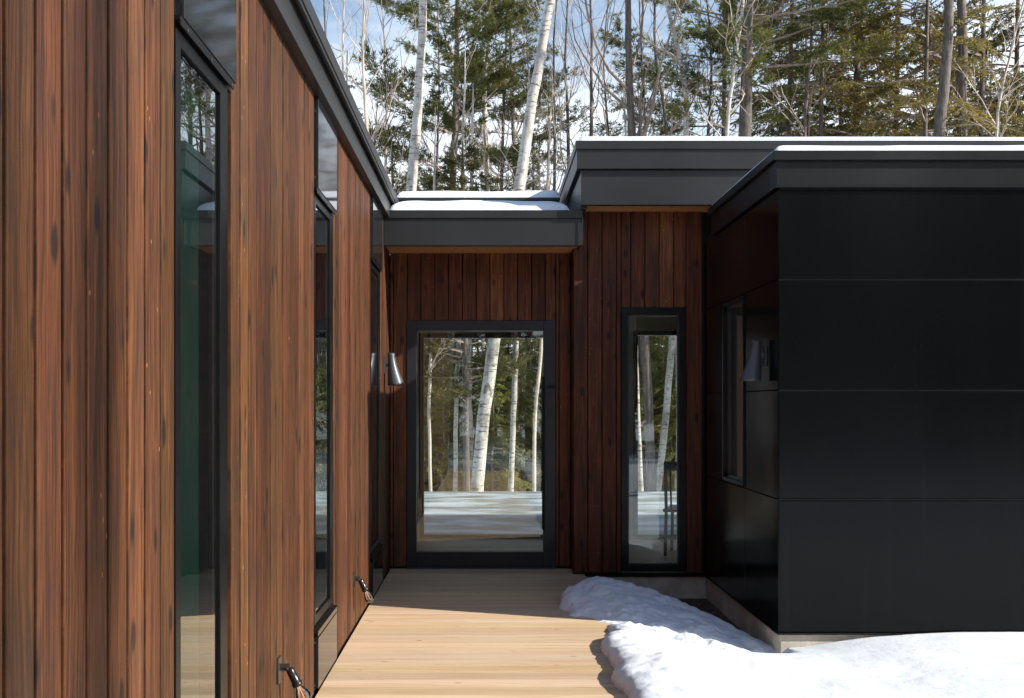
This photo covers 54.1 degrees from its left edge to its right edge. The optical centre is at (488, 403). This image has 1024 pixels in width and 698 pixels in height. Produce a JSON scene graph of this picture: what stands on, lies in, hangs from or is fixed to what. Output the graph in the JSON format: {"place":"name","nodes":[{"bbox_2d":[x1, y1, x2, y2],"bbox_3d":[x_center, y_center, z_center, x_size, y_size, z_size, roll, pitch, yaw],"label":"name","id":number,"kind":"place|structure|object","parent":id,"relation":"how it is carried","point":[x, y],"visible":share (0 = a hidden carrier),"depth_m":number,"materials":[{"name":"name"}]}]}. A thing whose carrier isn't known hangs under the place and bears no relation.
{"place":"outdoors","nodes":[
{"label":"outdoors","id":0,"kind":"place"},
{"bbox_2d":[397,190,559,196],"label":"roof snow","id":1,"kind":"structure","parent":0,"point":[542,193],"depth_m":9.89,"materials":[{"name":"white snow"}]},
{"bbox_2d":[310,0,1023,354],"label":"sky","id":2,"kind":"structure","parent":0,"point":[374,26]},
{"bbox_2d":[663,461,676,555],"bbox_3d":[1.992,1.031,9.928,0.460,0.930,0.486,0,0,20],"label":"dining chair","id":3,"kind":"object","parent":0,"point":[670,466],"visible":0.31,"depth_m":9.81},
{"bbox_2d":[579,136,1023,140],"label":"roof snow","id":4,"kind":"structure","parent":0,"point":[657,138],"depth_m":8.45,"materials":[{"name":"white snow"}]},
{"bbox_2d":[600,623,1023,697],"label":"snow field","id":5,"kind":"structure","parent":0,"point":[646,662],"depth_m":5.63,"materials":[{"name":"white snow"}]},
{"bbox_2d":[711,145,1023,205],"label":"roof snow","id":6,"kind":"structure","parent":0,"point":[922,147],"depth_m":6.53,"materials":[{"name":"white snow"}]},
{"bbox_3d":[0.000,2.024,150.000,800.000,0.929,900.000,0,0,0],"label":"ground","id":7,"kind":"structure","parent":0,"visible":0},
{"bbox_2d":[313,0,372,72],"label":"bare tree","id":8,"kind":"object","parent":7,"relation":"on","point":[325,25],"visible":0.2,"depth_m":25.99,"materials":[{"name":"grey plant"}]},
{"bbox_2d":[344,51,364,122],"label":"hemlock tree","id":9,"kind":"object","parent":7,"relation":"on","point":[352,81],"depth_m":33.99,"materials":[{"name":"green plant"}]},
{"bbox_2d":[324,0,428,192],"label":"bare tree","id":10,"kind":"object","parent":7,"relation":"on","point":[364,101],"visible":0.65,"depth_m":22.97,"materials":[{"name":"grey plant"}]},
{"bbox_2d":[327,0,448,166],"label":"bare tree","id":11,"kind":"object","parent":7,"relation":"on","point":[343,2],"visible":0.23,"depth_m":23.93,"materials":[{"name":"grey plant"}]},
{"bbox_2d":[354,0,447,193],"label":"bare tree","id":12,"kind":"object","parent":7,"relation":"on","point":[386,122],"visible":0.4,"depth_m":26.97,"materials":[{"name":"plant"}]},
{"bbox_2d":[406,0,426,190],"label":"birch tree","id":13,"kind":"object","parent":7,"relation":"on","point":[412,172],"visible":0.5,"depth_m":20.92,"materials":[{"name":"white plant"}]},
{"bbox_2d":[377,137,455,358],"bbox_3d":[-2.993,-2.900,29.984,4.018,10.401,4.734,0,0,26],"label":"hemlock tree","id":14,"kind":"object","parent":7,"relation":"on","point":[392,167],"visible":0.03,"depth_m":29.73,"materials":[{"name":"green plant"}]},
{"bbox_2d":[423,96,459,490],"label":"birch tree","id":15,"kind":"object","parent":7,"relation":"on","point":[431,365],"visible":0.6,"depth_m":21.97,"materials":[{"name":"white plant"}]},
{"bbox_2d":[393,0,494,338],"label":"bare tree","id":16,"kind":"object","parent":7,"relation":"on","point":[432,141],"visible":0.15,"depth_m":29.98,"materials":[{"name":"grey plant"}]},
{"bbox_2d":[436,79,473,489],"bbox_3d":[-0.539,-2.629,23.442,1.424,9.942,1.809,0,0,0],"label":"birch tree","id":17,"kind":"object","parent":7,"relation":"on","point":[471,436],"visible":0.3,"depth_m":23.46,"materials":[{"name":"white plant"}]},
{"bbox_2d":[351,0,570,409],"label":"pine tree","id":18,"kind":"object","parent":7,"relation":"on","point":[450,120],"visible":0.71,"depth_m":25.69,"materials":[{"name":"green plant"}]},
{"bbox_2d":[315,569,627,697],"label":"wooden deck","id":19,"kind":"structure","parent":7,"relation":"on","point":[468,633],"depth_m":6.29,"materials":[{"name":"brown wood"}]},
{"bbox_2d":[559,576,775,652],"bbox_3d":[1.160,1.595,7.345,1.520,0.510,2.290,0,0,0],"label":"snow mound","id":20,"kind":"object","parent":19,"relation":"on","point":[606,599],"visible":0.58,"depth_m":7.04,"materials":[{"name":"white snow"}]},
{"bbox_2d":[443,32,500,490],"bbox_3d":[-0.554,-3.169,23.200,1.563,10.921,1.284,0,0,18],"label":"birch tree","id":21,"kind":"object","parent":7,"relation":"on","point":[455,452],"visible":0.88,"depth_m":22.97,"materials":[{"name":"white plant"}]},
{"bbox_2d":[424,139,540,490],"bbox_3d":[-0.491,-1.790,22.000,3.393,7.982,3.010,0,0,-18],"label":"young pine","id":22,"kind":"object","parent":7,"relation":"on","point":[505,368],"visible":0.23,"depth_m":21.93,"materials":[{"name":"green plant"}]},
{"bbox_2d":[437,0,563,414],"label":"birch tree","id":23,"kind":"object","parent":7,"relation":"on","point":[485,133],"visible":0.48,"depth_m":26.95,"materials":[{"name":"white plant"}]},
{"bbox_2d":[467,24,540,426],"bbox_3d":[0.414,-6.259,28.475,2.744,17.121,4.150,0,0,-15],"label":"bare tree","id":24,"kind":"object","parent":7,"relation":"on","point":[503,130],"visible":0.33,"depth_m":27.96,"materials":[{"name":"grey plant"}]},
{"bbox_2d":[0,0,1023,697],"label":"house","id":25,"kind":"structure","parent":7,"relation":"on","point":[230,280],"depth_m":6.55,"materials":[{"name":"brown wood"}]},
{"bbox_2d":[174,26,227,697],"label":"window","id":26,"kind":"structure","parent":25,"relation":"in","point":[209,93],"depth_m":3.26,"materials":[{"name":"black glass"}]},
{"bbox_2d":[277,655,310,697],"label":"wall light","id":27,"kind":"object","parent":25,"relation":"attached to","point":[295,680],"visible":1,"depth_m":4.25,"materials":[{"name":"silver metal"}]},
{"bbox_2d":[314,194,336,635],"bbox_3d":[-0.915,0.064,5.455,0.092,2.279,0.650,0,0,0],"label":"window","id":28,"kind":"structure","parent":25,"relation":"in","point":[324,610],"depth_m":5.48,"materials":[{"name":"black glass"}]},
{"bbox_2d":[353,571,373,602],"bbox_3d":[-0.825,1.218,6.629,0.144,0.206,0.065,0,0,-11],"label":"wall light","id":29,"kind":"object","parent":25,"relation":"attached to","point":[364,587],"visible":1,"depth_m":6.62,"materials":[{"name":"silver metal"}]},
{"bbox_2d":[370,261,382,560],"bbox_3d":[-0.915,0.064,7.940,0.092,2.279,0.700,0,0,0],"label":"window","id":30,"kind":"structure","parent":25,"relation":"in","point":[375,547],"depth_m":7.93,"materials":[{"name":"black glass"}]},
{"bbox_2d":[384,353,404,385],"bbox_3d":[-0.800,-0.291,8.600,0.182,0.278,0.152,0,0,0],"label":"wall lamp","id":31,"kind":"object","parent":25,"relation":"attached to","point":[395,378],"visible":1,"depth_m":8.56,"materials":[{"name":"grey metal"}]},
{"bbox_2d":[390,200,568,209],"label":"roof snow","id":32,"kind":"structure","parent":25,"relation":"on","point":[477,205],"depth_m":8.58,"materials":[{"name":"white snow"}]},
{"bbox_2d":[407,320,555,566],"bbox_3d":[-0.062,0.369,9.098,1.348,2.239,0.144,0,0,0],"label":"door","id":33,"kind":"structure","parent":25,"relation":"in","point":[547,557],"depth_m":9.09,"materials":[{"name":"black metal"}]},
{"bbox_2d":[419,331,676,536],"bbox_3d":[1.720,0.340,11.095,4.960,2.280,0.090,0,0,0],"label":"window","id":34,"kind":"structure","parent":25,"relation":"in","point":[635,333],"depth_m":11.05,"materials":[{"name":"black glass"}]},
{"bbox_2d":[621,308,685,571],"bbox_3d":[1.453,0.320,8.829,0.568,2.316,0.082,0,0,0],"label":"window","id":35,"kind":"structure","parent":25,"relation":"in","point":[626,566],"depth_m":8.79,"materials":[{"name":"black metal"}]},
{"bbox_2d":[722,295,746,485],"bbox_3d":[1.924,-0.092,7.735,0.082,1.415,0.662,0,0,0],"label":"window","id":36,"kind":"structure","parent":25,"relation":"in","point":[733,311],"depth_m":7.89,"materials":[{"name":"black glass"}]},
{"bbox_2d":[739,340,766,380],"bbox_3d":[1.804,-0.291,6.850,0.182,0.278,0.152,0,0,0],"label":"wall lamp","id":37,"kind":"object","parent":25,"relation":"attached to","point":[752,370],"visible":1,"depth_m":6.81,"materials":[{"name":"grey metal"}]},
{"bbox_2d":[470,0,554,490],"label":"birch tree","id":38,"kind":"object","parent":7,"relation":"on","point":[482,424],"visible":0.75,"depth_m":19.91,"materials":[{"name":"white plant"}]},
{"bbox_2d":[460,0,571,396],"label":"bare tree","id":39,"kind":"object","parent":7,"relation":"on","point":[533,165],"visible":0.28,"depth_m":30.94,"materials":[{"name":"grey plant"}]},
{"bbox_2d":[446,0,588,390],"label":"pine tree","id":40,"kind":"object","parent":7,"relation":"on","point":[531,50],"visible":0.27,"depth_m":32.34,"materials":[{"name":"green plant"}]},
{"bbox_2d":[489,69,552,490],"bbox_3d":[0.726,-2.629,22.386,1.472,9.743,1.600,0,0,0],"label":"birch tree","id":41,"kind":"object","parent":7,"relation":"on","point":[513,424],"visible":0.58,"depth_m":22.45,"materials":[{"name":"white plant"}]},
{"bbox_2d":[495,109,574,490],"bbox_3d":[1.261,-2.124,22.109,2.084,8.981,1.513,0,0,13],"label":"bare tree","id":42,"kind":"object","parent":7,"relation":"on","point":[547,182],"visible":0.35,"depth_m":21.97,"materials":[{"name":"grey plant"}]},
{"bbox_2d":[525,149,545,401],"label":"spruce tree","id":43,"kind":"object","parent":7,"relation":"on","point":[539,188],"visible":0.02,"depth_m":35.98,"materials":[{"name":"green plant"}]},
{"bbox_2d":[465,0,626,190],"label":"bare tree","id":44,"kind":"object","parent":7,"relation":"on","point":[553,81],"visible":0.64,"depth_m":23.97,"materials":[{"name":"grey plant"}]},
{"bbox_2d":[424,336,676,490],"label":"trees","id":45,"kind":"object","parent":7,"relation":"on","point":[497,460],"visible":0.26,"depth_m":24.21,"materials":[{"name":"green plant"}]},
{"bbox_2d":[424,491,676,533],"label":"terrace","id":46,"kind":"structure","parent":7,"relation":"on","point":[482,512],"depth_m":13.94,"materials":[{"name":"wood"}]},
{"bbox_2d":[485,0,639,190],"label":"bare tree","id":47,"kind":"object","parent":7,"relation":"on","point":[568,103],"visible":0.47,"depth_m":26.98,"materials":[{"name":"grey plant"}]},
{"bbox_2d":[544,0,624,171],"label":"bare tree","id":48,"kind":"object","parent":7,"relation":"on","point":[591,88],"visible":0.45,"depth_m":24.96,"materials":[{"name":"grey plant"}]},
{"bbox_2d":[551,0,638,171],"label":"bare tree","id":49,"kind":"object","parent":7,"relation":"on","point":[606,128],"visible":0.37,"depth_m":28.98,"materials":[{"name":"grey plant"}]},
{"bbox_2d":[623,76,643,490],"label":"birch tree","id":50,"kind":"object","parent":7,"relation":"on","point":[640,479],"visible":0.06,"depth_m":22.95,"materials":[{"name":"white plant"}]},
{"bbox_2d":[569,0,716,490],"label":"bare tree","id":51,"kind":"object","parent":7,"relation":"on","point":[648,395],"visible":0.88,"depth_m":21.92,"materials":[{"name":"grey plant"}]},
{"bbox_2d":[608,0,712,391],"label":"bare tree","id":52,"kind":"object","parent":7,"relation":"on","point":[639,345],"visible":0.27,"depth_m":27.95,"materials":[{"name":"grey plant"}]},
{"bbox_2d":[671,83,680,490],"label":"birch tree","id":53,"kind":"object","parent":7,"relation":"on","point":[675,339],"visible":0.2,"depth_m":22.98,"materials":[{"name":"white plant"}]},
{"bbox_2d":[631,0,738,490],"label":"birch tree","id":54,"kind":"object","parent":7,"relation":"on","point":[665,414],"visible":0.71,"depth_m":21.95,"materials":[{"name":"white plant"}]},
{"bbox_2d":[640,0,734,390],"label":"bare tree","id":55,"kind":"object","parent":7,"relation":"on","point":[661,87],"visible":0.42,"depth_m":24.96,"materials":[{"name":"grey plant"}]},
{"bbox_2d":[389,0,1023,398],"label":"distant wood","id":56,"kind":"object","parent":7,"relation":"on","point":[689,134],"depth_m":38.72,"materials":[{"name":"green plant"}]},
{"bbox_2d":[677,598,740,629],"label":"bare soil","id":57,"kind":"structure","parent":7,"relation":"on","point":[704,605],"depth_m":8.46,"materials":[{"name":"brown soil"}]},
{"bbox_2d":[667,0,785,136],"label":"bare tree","id":58,"kind":"object","parent":7,"relation":"on","point":[710,90],"visible":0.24,"depth_m":26.97,"materials":[{"name":"grey plant"}]},
{"bbox_2d":[677,0,779,135],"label":"birch tree","id":59,"kind":"object","parent":7,"relation":"on","point":[729,113],"visible":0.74,"depth_m":19.98,"materials":[{"name":"white plant"}]},
{"bbox_2d":[593,0,864,136],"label":"pine tree","id":60,"kind":"object","parent":7,"relation":"on","point":[719,44],"visible":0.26,"depth_m":28.25,"materials":[{"name":"green plant"}]},
{"bbox_2d":[610,0,926,136],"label":"pine tree","id":61,"kind":"object","parent":7,"relation":"on","point":[746,121],"visible":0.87,"depth_m":21.43,"materials":[{"name":"green plant"}]},
{"bbox_2d":[698,0,893,136],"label":"hemlock tree","id":62,"kind":"object","parent":7,"relation":"on","point":[826,109],"visible":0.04,"depth_m":25.93,"materials":[{"name":"green plant"}]},
{"bbox_2d":[732,0,868,136],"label":"bare tree","id":63,"kind":"object","parent":7,"relation":"on","point":[803,127],"visible":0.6,"depth_m":21.93,"materials":[{"name":"grey plant"}]},
{"bbox_2d":[703,0,928,136],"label":"hemlock tree","id":64,"kind":"object","parent":7,"relation":"on","point":[832,99],"visible":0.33,"depth_m":23.12,"materials":[{"name":"green plant"}]},
{"bbox_2d":[776,20,906,133],"bbox_3d":[11.508,-7.598,32.700,6.139,19.798,6.752,0,0,0],"label":"hemlock tree","id":65,"kind":"object","parent":7,"relation":"on","point":[801,110],"visible":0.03,"depth_m":32.96,"materials":[{"name":"green plant"}]},
{"bbox_2d":[751,0,985,136],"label":"hemlock tree","id":66,"kind":"object","parent":7,"relation":"on","point":[856,71],"visible":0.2,"depth_m":24.39,"materials":[{"name":"green plant"}]},
{"bbox_2d":[795,0,1023,136],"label":"hemlock tree","id":67,"kind":"object","parent":7,"relation":"on","point":[925,99],"visible":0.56,"depth_m":21.93,"materials":[{"name":"green plant"}]},
{"bbox_2d":[834,1,989,136],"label":"hemlock tree","id":68,"kind":"object","parent":7,"relation":"on","point":[897,76],"visible":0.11,"depth_m":27.85,"materials":[{"name":"green plant"}]},
{"bbox_2d":[905,0,971,136],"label":"grey tree","id":69,"kind":"object","parent":7,"relation":"on","point":[961,79],"visible":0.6,"depth_m":21.93,"materials":[{"name":"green plant"}]},
{"bbox_2d":[933,0,953,136],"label":"grey tree","id":70,"kind":"object","parent":7,"relation":"on","point":[942,98],"visible":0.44,"depth_m":19.92,"materials":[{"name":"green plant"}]},
{"bbox_2d":[870,0,1023,136],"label":"hemlock tree","id":71,"kind":"object","parent":7,"relation":"on","point":[982,93],"visible":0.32,"depth_m":23.95,"materials":[{"name":"green plant"}]},
{"bbox_2d":[908,25,1010,136],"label":"hemlock tree","id":72,"kind":"object","parent":7,"relation":"on","point":[915,109],"visible":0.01,"depth_m":33.66,"materials":[{"name":"green plant"}]},
{"bbox_2d":[926,0,1023,136],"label":"birch tree","id":73,"kind":"object","parent":7,"relation":"on","point":[997,123],"visible":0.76,"depth_m":20.97,"materials":[{"name":"beige plant"}]},
{"bbox_2d":[942,0,1023,136],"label":"hemlock tree","id":74,"kind":"object","parent":7,"relation":"on","point":[1016,54],"visible":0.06,"depth_m":26.97,"materials":[{"name":"green plant"}]},
{"bbox_2d":[947,7,1023,136],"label":"hemlock tree","id":75,"kind":"object","parent":7,"relation":"on","point":[998,40],"visible":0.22,"depth_m":24.54,"materials":[{"name":"green plant"}]}
]}

